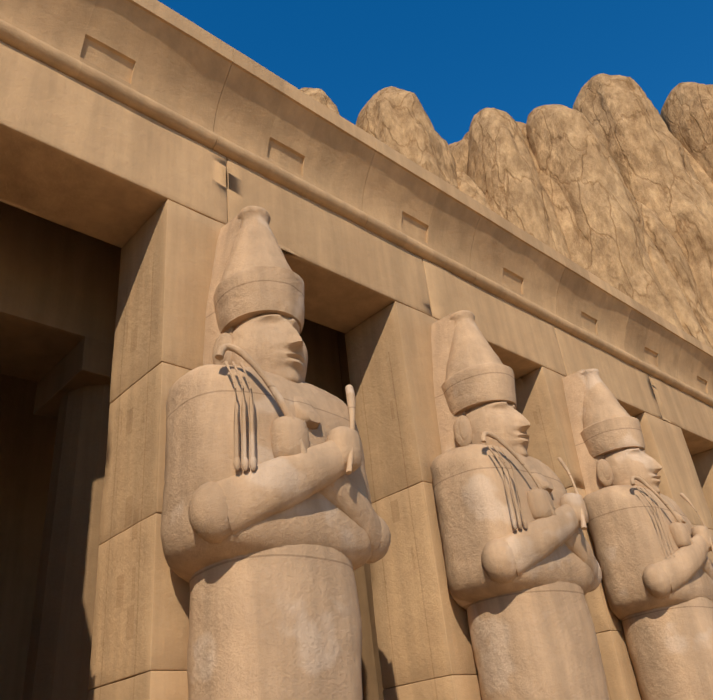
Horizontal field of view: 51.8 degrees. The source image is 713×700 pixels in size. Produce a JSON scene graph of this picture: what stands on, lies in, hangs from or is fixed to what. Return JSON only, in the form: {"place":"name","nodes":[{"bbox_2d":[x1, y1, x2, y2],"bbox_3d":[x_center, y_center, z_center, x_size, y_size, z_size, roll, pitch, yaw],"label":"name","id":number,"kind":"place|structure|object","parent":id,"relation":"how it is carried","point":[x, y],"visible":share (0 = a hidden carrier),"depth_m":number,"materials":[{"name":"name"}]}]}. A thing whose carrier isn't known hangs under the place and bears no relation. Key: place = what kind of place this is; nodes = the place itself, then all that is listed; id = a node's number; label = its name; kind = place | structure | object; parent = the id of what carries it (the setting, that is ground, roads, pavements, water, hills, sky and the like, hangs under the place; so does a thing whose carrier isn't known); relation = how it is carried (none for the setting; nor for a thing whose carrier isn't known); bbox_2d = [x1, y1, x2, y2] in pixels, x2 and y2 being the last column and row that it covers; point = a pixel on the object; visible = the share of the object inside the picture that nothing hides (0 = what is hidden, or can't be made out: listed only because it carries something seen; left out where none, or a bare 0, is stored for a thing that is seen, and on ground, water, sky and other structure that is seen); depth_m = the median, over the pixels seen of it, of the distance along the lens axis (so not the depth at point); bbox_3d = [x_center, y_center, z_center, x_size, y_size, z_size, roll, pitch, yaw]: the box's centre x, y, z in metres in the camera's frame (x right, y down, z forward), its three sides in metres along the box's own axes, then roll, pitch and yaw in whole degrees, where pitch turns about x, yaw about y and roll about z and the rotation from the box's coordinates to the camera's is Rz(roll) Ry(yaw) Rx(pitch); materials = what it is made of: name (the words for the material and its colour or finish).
{"place":"outdoors","nodes":[
{"label":"outdoors","id":0,"kind":"place"},
{"bbox_2d":[158,0,712,144],"label":"sky","id":1,"kind":"structure","parent":0,"point":[460,59],"materials":[{"name":"blue"}]},
{"bbox_2d":[449,121,712,348],"bbox_3d":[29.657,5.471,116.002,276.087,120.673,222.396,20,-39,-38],"label":"cliff terrain","id":2,"kind":"structure","parent":0,"point":[660,292],"depth_m":102.34,"materials":[{"name":"beige stone"}]},
{"bbox_2d":[299,73,712,334],"bbox_3d":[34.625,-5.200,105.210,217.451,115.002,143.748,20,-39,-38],"label":"buttress rocks","id":3,"kind":"object","parent":2,"relation":"on","point":[611,156],"visible":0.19,"depth_m":113.67,"materials":[{"name":"beige stone"}]},
{"bbox_3d":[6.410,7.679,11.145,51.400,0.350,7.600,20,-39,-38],"label":"terrace floor","id":4,"kind":"structure","parent":0,"visible":0},
{"bbox_2d":[0,374,57,699],"bbox_3d":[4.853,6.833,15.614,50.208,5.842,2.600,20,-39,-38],"label":"back wall","id":5,"kind":"structure","parent":4,"relation":"on","point":[27,439],"depth_m":7.78,"materials":[{"name":"stone"}]},
{"bbox_2d":[0,373,37,382],"bbox_3d":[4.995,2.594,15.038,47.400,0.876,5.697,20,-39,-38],"label":"roof slab","id":6,"kind":"structure","parent":5,"relation":"on","point":[18,377],"depth_m":8.39,"materials":[{"name":"stone"}]},
{"bbox_2d":[22,337,383,699],"bbox_3d":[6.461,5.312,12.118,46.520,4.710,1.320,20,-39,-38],"label":"columns","id":7,"kind":"structure","parent":4,"relation":"on","point":[72,397],"depth_m":5.31,"materials":[{"name":"stone"}]},
{"bbox_2d":[0,201,349,404],"bbox_3d":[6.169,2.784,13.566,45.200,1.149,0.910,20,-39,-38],"label":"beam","id":8,"kind":"structure","parent":7,"relation":"on","point":[58,292],"depth_m":5.82,"materials":[{"name":"stone"}]},
{"bbox_2d":[88,199,712,699],"bbox_3d":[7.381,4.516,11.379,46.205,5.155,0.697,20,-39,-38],"label":"pillars","id":9,"kind":"structure","parent":4,"relation":"on","point":[140,635],"depth_m":5.21,"materials":[{"name":"stone"}]},
{"bbox_2d":[0,41,712,455],"bbox_3d":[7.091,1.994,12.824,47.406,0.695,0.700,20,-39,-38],"label":"architrave","id":10,"kind":"object","parent":9,"relation":"on","point":[82,157],"visible":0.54,"depth_m":5.64,"materials":[{"name":"stone"}]},
{"bbox_2d":[0,0,712,406],"bbox_3d":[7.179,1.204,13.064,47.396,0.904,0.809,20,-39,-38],"label":"cornice","id":11,"kind":"structure","parent":10,"relation":"on","point":[156,60],"depth_m":6.46,"materials":[{"name":"stone"}]},
{"bbox_2d":[161,206,712,699],"bbox_3d":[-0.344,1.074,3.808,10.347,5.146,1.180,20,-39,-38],"label":"statues","id":12,"kind":"object","parent":4,"relation":"on","point":[275,532],"visible":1,"depth_m":4.72,"materials":[{"name":"stone"}]}
]}

